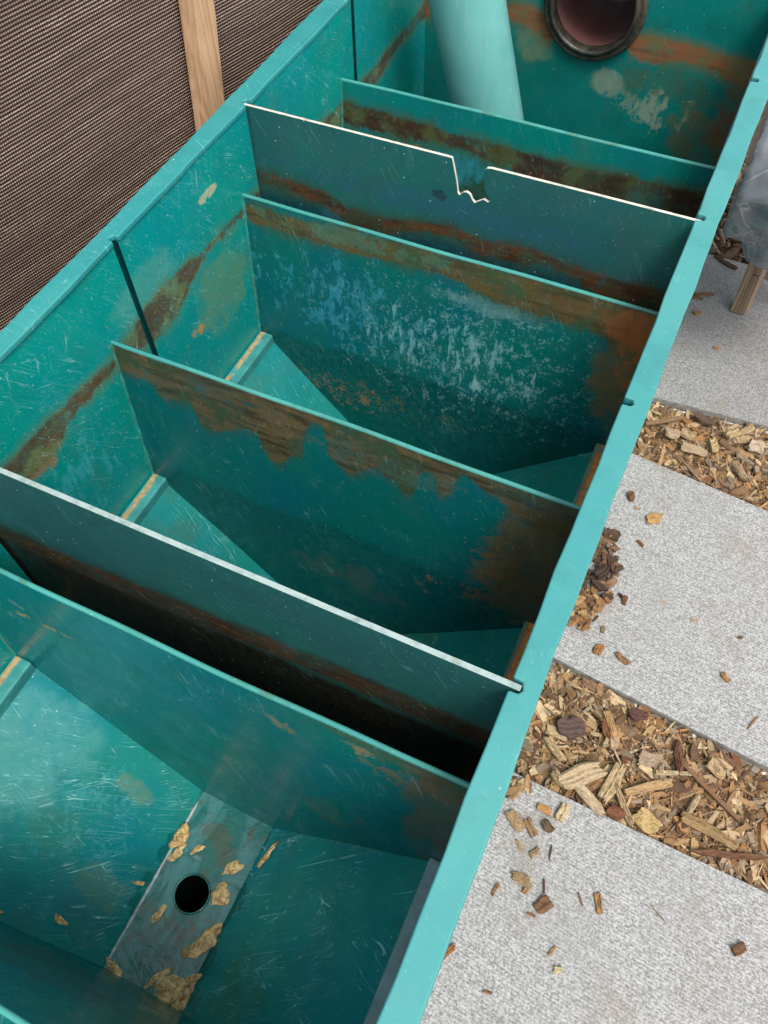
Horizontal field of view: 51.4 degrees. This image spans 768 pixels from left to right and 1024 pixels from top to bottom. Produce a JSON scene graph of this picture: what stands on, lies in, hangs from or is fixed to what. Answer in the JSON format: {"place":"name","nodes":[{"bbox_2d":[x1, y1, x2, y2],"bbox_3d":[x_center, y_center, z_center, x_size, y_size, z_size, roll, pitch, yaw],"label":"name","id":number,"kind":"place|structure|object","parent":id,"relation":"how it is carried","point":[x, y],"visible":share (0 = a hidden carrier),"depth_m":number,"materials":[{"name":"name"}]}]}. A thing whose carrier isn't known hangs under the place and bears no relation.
{"place":"outdoors","nodes":[
{"label":"outdoors","id":0,"kind":"place"},
{"bbox_2d":[524,100,767,886],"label":"ground","id":1,"kind":"structure","parent":0,"point":[747,153],"depth_m":2.52,"materials":[{"name":"brown soil"}]},
{"bbox_2d":[0,0,322,330],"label":"fence","id":2,"kind":"object","parent":1,"relation":"on","point":[97,127],"visible":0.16,"depth_m":1.65,"materials":[{"name":"wood"}]},
{"bbox_2d":[178,0,224,131],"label":"fence post","id":3,"kind":"object","parent":1,"relation":"on","point":[199,31],"depth_m":1.72,"materials":[{"name":"brown wood"}]},
{"bbox_2d":[0,0,767,1023],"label":"filter tank","id":4,"kind":"object","parent":1,"relation":"on","point":[204,348],"visible":0.94,"depth_m":1.56,"materials":[{"name":"teal metal"}]},
{"bbox_2d":[54,914,67,925],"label":"leaf scrap","id":5,"kind":"object","parent":4,"relation":"on","point":[58,919],"visible":1,"depth_m":1.49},
{"bbox_2d":[106,956,122,976],"bbox_3d":[-0.516,0.868,1.520,0.019,0.010,0.053,-38,64,-21],"label":"leaf scrap","id":6,"kind":"object","parent":4,"relation":"on","point":[113,966],"visible":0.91,"depth_m":1.52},
{"bbox_2d":[132,881,144,885],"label":"leaf scrap","id":7,"kind":"object","parent":4,"relation":"on","point":[140,883],"visible":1,"depth_m":1.59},
{"bbox_2d":[144,967,172,988],"bbox_3d":[-0.429,0.881,1.512,0.062,0.006,0.014,-30,61,-17],"label":"leaf scrap","id":8,"kind":"object","parent":4,"relation":"on","point":[154,978],"visible":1,"depth_m":1.51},
{"bbox_2d":[151,904,166,922],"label":"leaf scrap","id":9,"kind":"object","parent":4,"relation":"on","point":[156,916],"visible":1,"depth_m":1.57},
{"bbox_2d":[155,974,196,1004],"bbox_3d":[-0.389,0.895,1.499,0.087,0.011,0.048,-10,57,-5],"label":"leaf scrap","id":10,"kind":"object","parent":4,"relation":"on","point":[172,989],"visible":0.99,"depth_m":1.50,"materials":[{"name":"plant"}]},
{"bbox_2d":[166,843,187,861],"bbox_3d":[-0.423,0.697,1.631,0.052,0.006,0.019,-34,63,-19],"label":"leaf scrap","id":11,"kind":"object","parent":4,"relation":"on","point":[176,854],"visible":1,"depth_m":1.63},
{"bbox_2d":[168,822,190,848],"bbox_3d":[-0.419,0.669,1.645,0.031,0.013,0.059,26,61,17],"label":"leaf scrap","id":12,"kind":"object","parent":4,"relation":"on","point":[181,836],"visible":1,"depth_m":1.65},
{"bbox_2d":[171,996,190,1011],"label":"leaf scrap","id":13,"kind":"object","parent":4,"relation":"on","point":[179,1006],"visible":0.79,"depth_m":1.49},
{"bbox_2d":[185,973,201,982],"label":"leaf scrap","id":14,"kind":"object","parent":4,"relation":"on","point":[193,977],"visible":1,"depth_m":1.51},
{"bbox_2d":[190,845,205,854],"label":"leaf scrap","id":15,"kind":"object","parent":4,"relation":"on","point":[197,849],"visible":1,"depth_m":1.64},
{"bbox_2d":[181,922,222,958],"bbox_3d":[-0.347,0.831,1.542,0.094,0.008,0.034,-34,62,-19],"label":"leaf scrap","id":16,"kind":"object","parent":4,"relation":"on","point":[206,941],"visible":1,"depth_m":1.54,"materials":[{"name":"plant"}]},
{"bbox_2d":[211,881,229,905],"bbox_3d":[-0.327,0.761,1.588,0.040,0.007,0.043,-13,58,-7],"label":"leaf scrap","id":17,"kind":"object","parent":4,"relation":"on","point":[220,895],"visible":1,"depth_m":1.59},
{"bbox_2d":[222,860,244,874],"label":"leaf scrap","id":18,"kind":"object","parent":4,"relation":"on","point":[232,867],"visible":1,"depth_m":1.61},
{"bbox_2d":[0,467,521,782],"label":"baffle panel","id":19,"kind":"object","parent":4,"relation":"attached to","point":[440,710],"visible":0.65,"depth_m":1.17,"materials":[{"name":"metal"}]},
{"bbox_2d":[256,840,278,867],"bbox_3d":[-0.235,0.689,1.610,0.070,0.008,0.017,-50,28,-11],"label":"leaf scrap","id":20,"kind":"object","parent":4,"relation":"on","point":[264,858],"visible":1,"depth_m":1.61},
{"bbox_2d":[244,103,701,311],"bbox_3d":[0.141,-0.437,1.852,0.922,0.840,0.006,21,60,14],"label":"baffle panel","id":21,"kind":"object","parent":4,"relation":"attached to","point":[612,247],"visible":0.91,"depth_m":1.58,"materials":[{"name":"metal"}]},
{"bbox_2d":[428,0,523,119],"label":"standpipe","id":22,"kind":"object","parent":4,"relation":"on","point":[475,46],"depth_m":1.94,"materials":[{"name":"plastic"}]},
{"bbox_2d":[420,773,767,1023],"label":"paving slab","id":23,"kind":"structure","parent":1,"relation":"on","point":[629,955],"depth_m":1.42,"materials":[{"name":"grey concrete"}]},
{"bbox_2d":[443,943,455,960],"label":"wood chip","id":24,"kind":"object","parent":23,"relation":"on","point":[450,948],"visible":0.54,"depth_m":1.41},
{"bbox_2d":[491,882,499,895],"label":"wood chip","id":25,"kind":"object","parent":23,"relation":"on","point":[496,887],"visible":1,"depth_m":1.46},
{"bbox_2d":[505,809,524,831],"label":"wood chip","id":26,"kind":"object","parent":23,"relation":"on","point":[513,817],"visible":1,"depth_m":1.52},
{"bbox_2d":[508,782,523,798],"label":"wood chip","id":27,"kind":"object","parent":23,"relation":"on","point":[516,793],"visible":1,"depth_m":1.55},
{"bbox_2d":[515,839,523,851],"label":"wood chip","id":28,"kind":"object","parent":23,"relation":"on","point":[519,845],"visible":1,"depth_m":1.50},
{"bbox_2d":[511,871,530,887],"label":"wood chip","id":29,"kind":"object","parent":23,"relation":"on","point":[522,879],"visible":1,"depth_m":1.47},
{"bbox_2d":[521,885,531,894],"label":"wood chip","id":30,"kind":"object","parent":23,"relation":"on","point":[525,890],"visible":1,"depth_m":1.46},
{"bbox_2d":[523,818,537,837],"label":"wood chip","id":31,"kind":"object","parent":23,"relation":"on","point":[530,828],"visible":1,"depth_m":1.52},
{"bbox_2d":[529,846,539,858],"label":"wood chip","id":32,"kind":"object","parent":23,"relation":"on","point":[534,852],"visible":1,"depth_m":1.49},
{"bbox_2d":[533,895,553,913],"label":"wood chip","id":33,"kind":"object","parent":23,"relation":"on","point":[543,904],"visible":1,"depth_m":1.44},
{"bbox_2d":[536,803,551,816],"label":"wood chip","id":34,"kind":"object","parent":23,"relation":"on","point":[545,810],"visible":1,"depth_m":1.53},
{"bbox_2d":[541,819,554,832],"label":"wood chip","id":35,"kind":"object","parent":23,"relation":"on","point":[547,826],"visible":1,"depth_m":1.51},
{"bbox_2d":[547,946,556,956],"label":"wood chip","id":36,"kind":"object","parent":23,"relation":"on","point":[551,951],"visible":1,"depth_m":1.41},
{"bbox_2d":[553,966,562,973],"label":"wood chip","id":37,"kind":"object","parent":23,"relation":"on","point":[557,969],"visible":1,"depth_m":1.39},
{"bbox_2d":[554,802,569,822],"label":"wood chip","id":38,"kind":"object","parent":23,"relation":"on","point":[561,813],"visible":1,"depth_m":1.53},
{"bbox_2d":[593,892,602,914],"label":"wood chip","id":39,"kind":"object","parent":23,"relation":"on","point":[598,902],"visible":1,"depth_m":1.45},
{"bbox_2d":[730,941,746,956],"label":"wood chip","id":40,"kind":"object","parent":23,"relation":"on","point":[739,949],"visible":1,"depth_m":1.40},
{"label":"wood chip","id":41,"kind":"object","parent":23,"relation":"on","visible":0},
{"bbox_2d":[523,773,529,789],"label":"wood chip","id":42,"kind":"object","parent":41,"relation":"on","point":[527,781],"visible":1,"depth_m":1.56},
{"bbox_2d":[514,663,767,892],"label":"wood chip bed","id":43,"kind":"object","parent":1,"relation":"on","point":[565,693],"visible":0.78,"depth_m":1.59,"materials":[{"name":"wood"}]},
{"bbox_2d":[543,735,566,761],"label":"wood chip","id":44,"kind":"object","parent":43,"relation":"on","point":[555,750],"visible":1,"depth_m":1.60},
{"bbox_2d":[550,769,563,788],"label":"wood chip","id":45,"kind":"object","parent":43,"relation":"on","point":[555,774],"visible":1,"depth_m":1.57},
{"bbox_2d":[556,714,585,738],"bbox_3d":[0.381,0.437,1.626,0.061,0.022,0.050,21,60,14],"label":"bark flake","id":46,"kind":"object","parent":43,"relation":"on","point":[572,726],"visible":1,"depth_m":1.62,"materials":[{"name":"brown wood"}]},
{"bbox_2d":[558,761,607,789],"bbox_3d":[0.388,0.518,1.573,0.101,0.022,0.041,-19,59,-11],"label":"wood chip","id":47,"kind":"object","parent":43,"relation":"on","point":[584,773],"visible":1,"depth_m":1.57,"materials":[{"name":"wood"}]},
{"bbox_2d":[574,782,605,816],"bbox_3d":[0.399,0.556,1.549,0.024,0.016,0.080,-32,62,-18],"label":"wood chip","id":48,"kind":"object","parent":43,"relation":"on","point":[588,797],"visible":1,"depth_m":1.54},
{"bbox_2d":[601,717,610,750],"bbox_3d":[0.451,0.449,1.616,0.015,0.020,0.066,-9,57,-5],"label":"bark flake","id":49,"kind":"object","parent":43,"relation":"on","point":[605,730],"visible":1,"depth_m":1.62,"materials":[{"name":"brown wood"}]},
{"bbox_2d":[602,737,619,751],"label":"wood chip","id":50,"kind":"object","parent":43,"relation":"on","point":[615,743],"visible":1,"depth_m":1.60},
{"bbox_2d":[597,762,625,804],"bbox_3d":[0.447,0.532,1.563,0.028,0.021,0.092,31,63,19],"label":"wood chip","id":51,"kind":"object","parent":43,"relation":"on","point":[606,792],"visible":1,"depth_m":1.56,"materials":[{"name":"wood"}]},
{"bbox_2d":[603,710,621,749],"bbox_3d":[0.465,0.443,1.623,0.016,0.018,0.080,-9,57,-4],"label":"wood chip","id":52,"kind":"object","parent":43,"relation":"on","point":[611,724],"visible":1,"depth_m":1.62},
{"bbox_2d":[605,804,625,821],"bbox_3d":[0.446,0.577,1.534,0.035,0.017,0.029,34,64,21],"label":"bark flake","id":53,"kind":"object","parent":43,"relation":"on","point":[615,812],"visible":1,"depth_m":1.53,"materials":[{"name":"brown wood"}]},
{"bbox_2d":[615,785,634,825],"bbox_3d":[0.463,0.566,1.540,0.015,0.023,0.077,-15,58,-8],"label":"wood chip","id":54,"kind":"object","parent":43,"relation":"on","point":[624,806],"visible":1,"depth_m":1.54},
{"bbox_2d":[628,708,648,721],"bbox_3d":[0.521,0.417,1.637,0.042,0.018,0.027,21,60,14],"label":"bark flake","id":55,"kind":"object","parent":43,"relation":"on","point":[636,714],"visible":1,"depth_m":1.64,"materials":[{"name":"brown wood"}]},
{"bbox_2d":[632,807,662,833],"bbox_3d":[0.501,0.590,1.523,0.037,0.023,0.051,-36,63,-20],"label":"wood chip","id":56,"kind":"object","parent":43,"relation":"on","point":[647,821],"visible":1,"depth_m":1.52,"materials":[{"name":"wood"}]},
{"bbox_2d":[623,777,673,796],"bbox_3d":[0.516,0.537,1.560,0.103,0.018,0.020,-10,57,-5],"label":"wood chip","id":57,"kind":"object","parent":43,"relation":"on","point":[653,785],"visible":1,"depth_m":1.56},
{"bbox_2d":[637,749,662,767],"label":"wood chip","id":58,"kind":"object","parent":43,"relation":"on","point":[648,759],"visible":1,"depth_m":1.59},
{"bbox_2d":[653,763,666,780],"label":"wood chip","id":59,"kind":"object","parent":43,"relation":"on","point":[660,767],"visible":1,"depth_m":1.57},
{"bbox_2d":[655,770,691,775],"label":"wood chip","id":60,"kind":"object","parent":43,"relation":"on","point":[672,773],"visible":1,"depth_m":1.57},
{"bbox_2d":[674,738,683,775],"bbox_3d":[0.588,0.488,1.588,0.018,0.020,0.072,2,57,3],"label":"bark flake","id":61,"kind":"object","parent":43,"relation":"on","point":[678,756],"visible":1,"depth_m":1.59,"materials":[{"name":"brown wood"}]},
{"bbox_2d":[685,794,700,816],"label":"wood chip","id":62,"kind":"object","parent":43,"relation":"on","point":[693,804],"visible":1,"depth_m":1.54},
{"bbox_2d":[680,810,738,850],"bbox_3d":[0.617,0.603,1.514,0.117,0.019,0.024,25,61,16],"label":"wood chip","id":63,"kind":"object","parent":43,"relation":"on","point":[701,826],"visible":1,"depth_m":1.51,"materials":[{"name":"wood"}]},
{"bbox_2d":[683,764,739,821],"bbox_3d":[0.636,0.545,1.554,0.009,0.014,0.137,-35,63,-20],"label":"twig","id":64,"kind":"object","parent":43,"relation":"on","point":[715,796],"visible":1,"depth_m":1.55,"materials":[{"name":"brown wood"}]},
{"bbox_2d":[704,757,726,779],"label":"wood chip","id":65,"kind":"object","parent":43,"relation":"on","point":[713,766],"visible":1,"depth_m":1.57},
{"bbox_2d":[692,849,767,859],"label":"bark flake","id":66,"kind":"object","parent":43,"relation":"on","point":[726,854],"visible":1,"depth_m":1.49,"materials":[{"name":"brown wood"}]},
{"bbox_2d":[551,453,767,779],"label":"paving slab","id":67,"kind":"structure","parent":1,"relation":"on","point":[701,555],"depth_m":1.76,"materials":[{"name":"grey concrete"}]},
{"bbox_2d":[568,615,578,625],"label":"wood chip","id":68,"kind":"object","parent":67,"relation":"on","point":[571,623],"visible":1,"depth_m":1.74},
{"bbox_2d":[577,619,590,625],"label":"wood chip","id":69,"kind":"object","parent":67,"relation":"on","point":[582,622],"visible":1,"depth_m":1.74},
{"bbox_2d":[582,622,589,631],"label":"wood chip","id":70,"kind":"object","parent":67,"relation":"on","point":[585,626],"visible":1,"depth_m":1.73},
{"bbox_2d":[585,593,595,603],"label":"wood chip","id":71,"kind":"object","parent":67,"relation":"on","point":[590,600],"visible":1,"depth_m":1.77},
{"bbox_2d":[591,584,597,593],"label":"wood chip","id":72,"kind":"object","parent":67,"relation":"on","point":[594,589],"visible":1,"depth_m":1.78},
{"bbox_2d":[591,579,608,591],"bbox_3d":[0.480,0.164,1.781,0.018,0.013,0.043,-38,64,-21],"label":"bark flake","id":73,"kind":"object","parent":72,"relation":"on","point":[598,585],"visible":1,"depth_m":1.78,"materials":[{"name":"brown wood"}]},
{"bbox_2d":[593,643,604,655],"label":"wood chip","id":74,"kind":"object","parent":67,"relation":"on","point":[599,648],"visible":1,"depth_m":1.71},
{"bbox_2d":[598,598,604,610],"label":"wood chip","id":75,"kind":"object","parent":67,"relation":"on","point":[601,604],"visible":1,"depth_m":1.76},
{"bbox_2d":[593,563,610,579],"bbox_3d":[0.492,0.134,1.798,0.033,0.017,0.046,21,60,14],"label":"bark flake","id":76,"kind":"object","parent":67,"relation":"on","point":[602,571],"visible":1,"depth_m":1.79,"materials":[{"name":"brown wood"}]},
{"bbox_2d":[602,527,607,536],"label":"wood chip","id":77,"kind":"object","parent":67,"relation":"on","point":[605,533],"visible":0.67,"depth_m":1.86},
{"bbox_2d":[604,597,611,603],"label":"wood chip","id":78,"kind":"object","parent":67,"relation":"on","point":[607,600],"visible":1,"depth_m":1.77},
{"bbox_2d":[605,577,617,587],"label":"wood chip","id":79,"kind":"object","parent":67,"relation":"on","point":[613,581],"visible":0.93,"depth_m":1.79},
{"bbox_2d":[606,555,617,562],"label":"wood chip","id":80,"kind":"object","parent":67,"relation":"on","point":[613,559],"visible":1,"depth_m":1.82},
{"bbox_2d":[609,529,619,535],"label":"wood chip","id":81,"kind":"object","parent":67,"relation":"on","point":[617,533],"visible":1,"depth_m":1.86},
{"bbox_2d":[611,529,620,541],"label":"wood chip","id":82,"kind":"object","parent":67,"relation":"on","point":[614,537],"visible":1,"depth_m":1.86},
{"bbox_2d":[614,652,630,665],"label":"wood chip","id":83,"kind":"object","parent":67,"relation":"on","point":[622,659],"visible":1,"depth_m":1.70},
{"bbox_2d":[622,595,628,604],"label":"wood chip","id":84,"kind":"object","parent":67,"relation":"on","point":[624,599],"visible":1,"depth_m":1.77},
{"bbox_2d":[627,491,634,501],"bbox_3d":[0.597,-0.039,1.926,0.020,0.014,0.027,21,60,14],"label":"bark nugget","id":85,"kind":"object","parent":67,"relation":"on","point":[631,496],"visible":1,"depth_m":1.92,"materials":[{"name":"brown wood"}]},
{"bbox_2d":[645,513,661,523],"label":"wood chip","id":86,"kind":"object","parent":67,"relation":"on","point":[651,518],"visible":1,"depth_m":1.89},
{"bbox_2d":[720,671,730,682],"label":"wood chip","id":87,"kind":"object","parent":67,"relation":"on","point":[725,677],"visible":1,"depth_m":1.67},
{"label":"wood chip","id":88,"kind":"object","parent":67,"relation":"on","visible":0},
{"bbox_2d":[610,562,614,572],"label":"wood chip","id":89,"kind":"object","parent":88,"relation":"on","point":[612,566],"visible":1,"depth_m":1.81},
{"bbox_2d":[614,565,622,572],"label":"wood chip","id":90,"kind":"object","parent":88,"relation":"on","point":[619,568],"visible":1,"depth_m":1.81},
{"bbox_2d":[632,402,767,510],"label":"wood chip bed","id":91,"kind":"object","parent":1,"relation":"on","point":[655,444],"visible":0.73,"depth_m":2.02,"materials":[{"name":"wood"}]},
{"bbox_2d":[644,415,684,425],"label":"wood chip","id":92,"kind":"object","parent":91,"relation":"on","point":[663,421],"visible":1,"depth_m":2.06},
{"bbox_2d":[664,427,679,438],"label":"wood chip","id":93,"kind":"object","parent":91,"relation":"on","point":[671,433],"visible":1,"depth_m":2.03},
{"bbox_2d":[680,427,694,440],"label":"wood chip","id":94,"kind":"object","parent":91,"relation":"on","point":[685,433],"visible":1,"depth_m":2.03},
{"bbox_2d":[677,454,703,483],"bbox_3d":[0.758,-0.106,1.976,0.006,0.008,0.101,-23,60,-13],"label":"twig","id":95,"kind":"object","parent":91,"relation":"on","point":[688,467],"visible":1,"depth_m":1.97,"materials":[{"name":"brown wood"}]},
{"bbox_2d":[680,442,707,456],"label":"wood chip","id":96,"kind":"object","parent":91,"relation":"on","point":[693,449],"visible":1,"depth_m":2.00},
{"bbox_2d":[693,412,714,426],"bbox_3d":[0.826,-0.240,2.058,0.052,0.016,0.028,21,60,14],"label":"bark flake","id":97,"kind":"object","parent":91,"relation":"on","point":[704,420],"visible":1,"depth_m":2.05,"materials":[{"name":"brown wood"}]},
{"bbox_2d":[708,437,718,451],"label":"wood chip","id":98,"kind":"object","parent":91,"relation":"on","point":[713,445],"visible":1,"depth_m":2.01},
{"bbox_2d":[724,428,740,439],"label":"wood chip","id":99,"kind":"object","parent":91,"relation":"on","point":[733,433],"visible":1,"depth_m":2.03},
{"bbox_2d":[731,460,749,480],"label":"wood chip","id":100,"kind":"object","parent":91,"relation":"on","point":[740,471],"visible":1,"depth_m":1.96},
{"bbox_2d":[747,439,764,454],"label":"wood chip","id":101,"kind":"object","parent":91,"relation":"on","point":[757,446],"visible":1,"depth_m":2.00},
{"bbox_2d":[652,254,767,433],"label":"paving slab","id":102,"kind":"structure","parent":1,"relation":"on","point":[702,376],"depth_m":2.18,"materials":[{"name":"grey concrete"}]},
{"bbox_2d":[692,310,701,315],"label":"wood chip","id":103,"kind":"object","parent":102,"relation":"on","point":[697,312],"visible":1,"depth_m":2.26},
{"bbox_2d":[694,292,713,295],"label":"wood chip","id":104,"kind":"object","parent":102,"relation":"on","point":[705,294],"visible":0.99,"depth_m":2.31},
{"bbox_2d":[714,254,737,269],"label":"wood chip","id":105,"kind":"object","parent":102,"relation":"on","point":[724,261],"visible":1,"depth_m":2.38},
{"bbox_2d":[730,261,767,314],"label":"pallet leg","id":106,"kind":"object","parent":102,"relation":"on","point":[748,288],"visible":0.75,"depth_m":2.20,"materials":[{"name":"brown wood"}]},
{"bbox_2d":[722,107,767,268],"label":"plastic bag","id":107,"kind":"object","parent":106,"relation":"on","point":[746,223],"visible":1,"depth_m":1.74,"materials":[{"name":"plastic"}]},
{"bbox_2d":[708,155,748,263],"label":"leaf litter","id":108,"kind":"object","parent":1,"relation":"on","point":[733,254],"visible":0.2,"depth_m":2.44,"materials":[{"name":"plant"}]},
{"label":"wood chip","id":109,"kind":"object","parent":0,"visible":0},
{"bbox_2d":[578,596,586,608],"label":"wood chip","id":110,"kind":"object","parent":109,"relation":"on","point":[583,605],"visible":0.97,"depth_m":1.77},
{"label":"wood chip","id":111,"kind":"object","parent":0,"visible":0},
{"bbox_2d":[580,613,590,617],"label":"wood chip","id":112,"kind":"object","parent":111,"relation":"on","point":[587,615],"visible":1,"depth_m":1.75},
{"bbox_2d":[577,610,586,614],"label":"wood chip","id":113,"kind":"object","parent":112,"relation":"on","point":[581,612],"visible":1,"depth_m":1.75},
{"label":"wood chip","id":114,"kind":"object","parent":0,"visible":0},
{"bbox_2d":[575,595,586,604],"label":"wood chip","id":115,"kind":"object","parent":114,"relation":"on","point":[579,601],"visible":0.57,"depth_m":1.77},
{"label":"wood chip","id":116,"kind":"object","parent":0,"visible":0},
{"bbox_2d":[506,786,522,794],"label":"wood chip","id":117,"kind":"object","parent":116,"relation":"on","point":[511,790],"visible":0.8,"depth_m":1.55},
{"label":"wood chip","id":118,"kind":"object","parent":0,"visible":0},
{"bbox_2d":[600,592,613,599],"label":"bark flake","id":119,"kind":"object","parent":118,"relation":"on","point":[603,595],"visible":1,"depth_m":1.77,"materials":[{"name":"brown wood"}]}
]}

